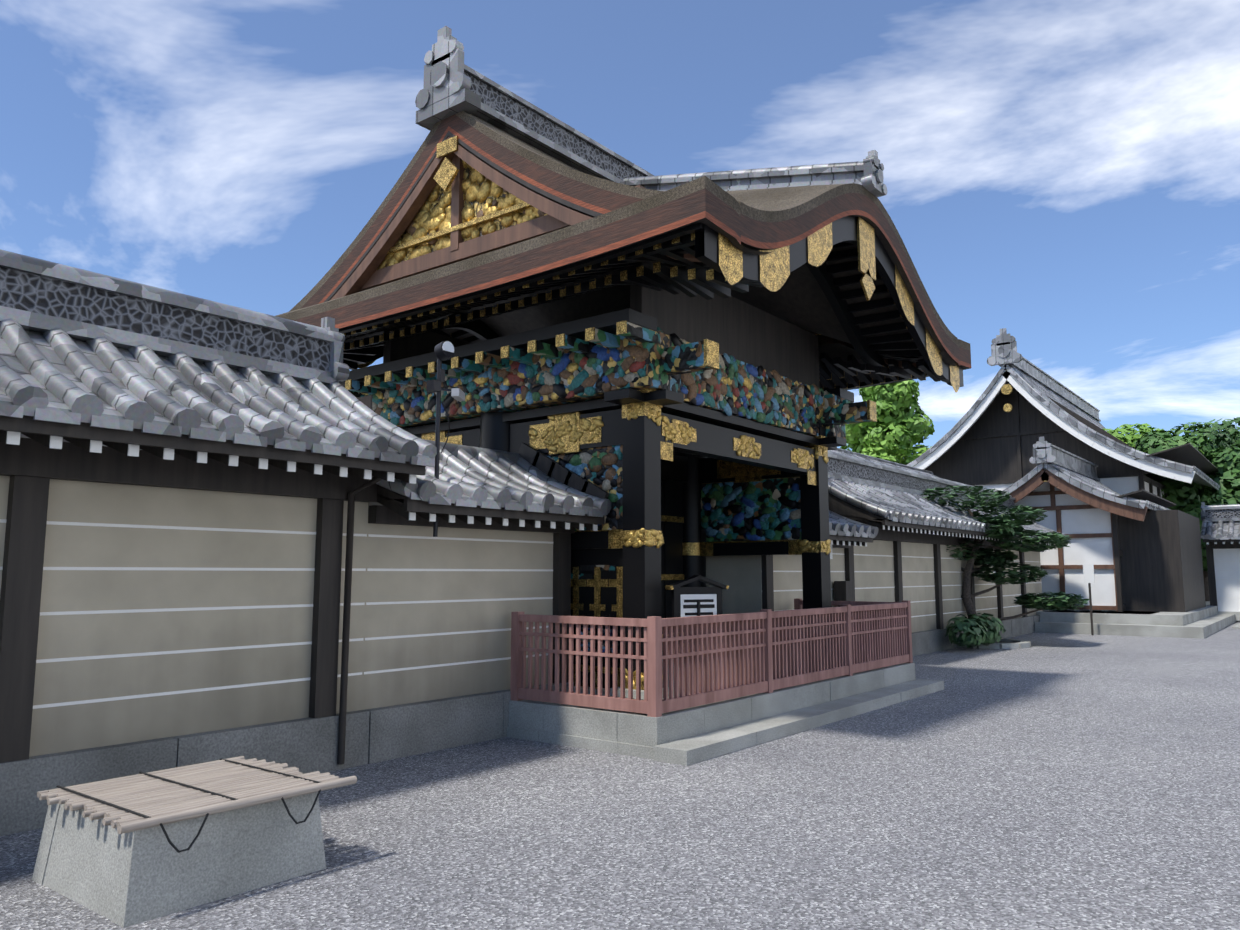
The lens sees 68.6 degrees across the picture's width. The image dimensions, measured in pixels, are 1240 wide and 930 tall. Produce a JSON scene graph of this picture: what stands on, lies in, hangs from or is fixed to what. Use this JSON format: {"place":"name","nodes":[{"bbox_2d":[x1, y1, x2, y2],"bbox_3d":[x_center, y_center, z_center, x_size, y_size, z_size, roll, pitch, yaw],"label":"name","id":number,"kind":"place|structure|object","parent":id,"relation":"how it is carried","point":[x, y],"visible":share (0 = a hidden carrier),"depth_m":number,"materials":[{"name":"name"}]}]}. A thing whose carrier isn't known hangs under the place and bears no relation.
{"place":"outdoors","nodes":[
{"label":"outdoors","id":0,"kind":"place"},
{"bbox_2d":[0,249,436,835],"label":"wall","id":1,"kind":"structure","parent":0,"point":[188,489],"depth_m":6.88,"materials":[{"name":"paint"}]},
{"bbox_2d":[0,621,1239,929],"bbox_3d":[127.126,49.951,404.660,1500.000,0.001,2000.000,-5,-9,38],"label":"ground","id":2,"kind":"structure","parent":0,"point":[1054,781],"depth_m":6.02,"materials":[{"name":"grey gravel"}]},
{"bbox_2d":[32,756,356,927],"bbox_3d":[-2.386,2.033,5.107,1.155,0.484,1.310,-5,-9,38],"label":"well","id":3,"kind":"object","parent":2,"relation":"on","point":[127,851],"visible":1,"depth_m":4.76,"materials":[{"name":"stone"}]},
{"bbox_2d":[357,395,611,763],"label":"wing wall","id":4,"kind":"structure","parent":2,"relation":"on","point":[468,580],"depth_m":8.98,"materials":[{"name":"paint"}]},
{"bbox_2d":[427,341,464,536],"bbox_3d":[-1.641,-0.257,8.703,0.227,1.883,0.463,-5,-9,38],"label":"security pole","id":5,"kind":"object","parent":4,"relation":"attached to","point":[444,350],"visible":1,"depth_m":8.71,"materials":[{"name":"grey metal"}]},
{"bbox_2d":[507,598,943,765],"bbox_3d":[0.026,2.533,12.569,6.592,1.260,6.654,-5,-9,38],"label":"fence","id":6,"kind":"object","parent":2,"relation":"on","point":[799,669],"depth_m":9.23,"materials":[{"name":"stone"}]},
{"bbox_2d":[339,262,876,699],"bbox_3d":[-0.189,0.427,13.027,6.280,4.850,5.900,-5,-9,38],"label":"gate frame","id":7,"kind":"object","parent":6,"relation":"on","point":[664,482],"depth_m":11.06,"materials":[{"name":"black wood"}]},
{"bbox_2d":[357,160,830,689],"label":"ornamental carvings","id":8,"kind":"object","parent":7,"relation":"attached to","point":[711,388],"visible":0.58,"depth_m":11.13,"materials":[{"name":"multicoloured wood"}]},
{"bbox_2d":[276,26,970,392],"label":"gate roof","id":9,"kind":"structure","parent":7,"relation":"on","point":[820,252],"depth_m":11.00,"materials":[{"name":"brown wood"}]},
{"bbox_2d":[706,510,877,656],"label":"wing wall","id":10,"kind":"structure","parent":2,"relation":"on","point":[755,583],"depth_m":14.36,"materials":[{"name":"paint"}]},
{"bbox_2d":[840,380,934,464],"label":"tree","id":11,"kind":"object","parent":2,"relation":"on","point":[897,430],"visible":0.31,"depth_m":44.28,"materials":[{"name":"green plant"}]},
{"bbox_2d":[827,451,1069,655],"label":"wall","id":12,"kind":"structure","parent":2,"relation":"on","point":[903,555],"depth_m":19.14,"materials":[{"name":"paint"}]},
{"bbox_2d":[945,613,1005,647],"bbox_3d":[7.707,3.580,19.735,2.041,0.737,0.866,6,-9,-43],"label":"shrub","id":13,"kind":"object","parent":2,"relation":"on","point":[974,630],"visible":1,"depth_m":19.51,"materials":[{"name":"green plant"}]},
{"bbox_2d":[921,485,1088,648],"bbox_3d":[8.278,2.371,21.440,5.165,3.744,3.062,-1,-7,12],"label":"pine","id":14,"kind":"object","parent":2,"relation":"on","point":[986,557],"visible":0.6,"depth_m":21.10,"materials":[{"name":"plant"}]},
{"bbox_2d":[828,328,1239,638],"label":"hall","id":15,"kind":"structure","parent":2,"relation":"on","point":[1023,431],"depth_m":28.06,"materials":[{"name":"black wood"}]},
{"bbox_2d":[1103,423,1203,453],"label":"tree","id":16,"kind":"object","parent":2,"relation":"on","point":[1130,437],"visible":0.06,"depth_m":43.11,"materials":[{"name":"green plant"}]},
{"bbox_2d":[1144,473,1215,563],"bbox_3d":[21.928,3.016,37.097,5.163,6.142,4.342,-5,-9,38],"label":"tree","id":17,"kind":"object","parent":2,"relation":"on","point":[1189,505],"visible":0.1,"depth_m":35.80,"materials":[{"name":"green plant"}]},
{"bbox_2d":[1133,422,1239,600],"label":"tree","id":18,"kind":"object","parent":2,"relation":"on","point":[1222,456],"visible":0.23,"depth_m":38.11,"materials":[{"name":"green plant"}]},
{"bbox_2d":[1183,417,1239,453],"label":"tree","id":19,"kind":"object","parent":2,"relation":"on","point":[1230,428],"visible":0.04,"depth_m":42.60,"materials":[{"name":"green plant"}]},
{"bbox_2d":[1200,502,1239,620],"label":"wall","id":20,"kind":"structure","parent":2,"relation":"on","point":[1220,533],"depth_m":31.37,"materials":[{"name":"white paint"}]},
{"bbox_2d":[0,0,1239,452],"label":"sky","id":21,"kind":"structure","parent":0,"point":[1063,176],"materials":[{"name":"blue"}]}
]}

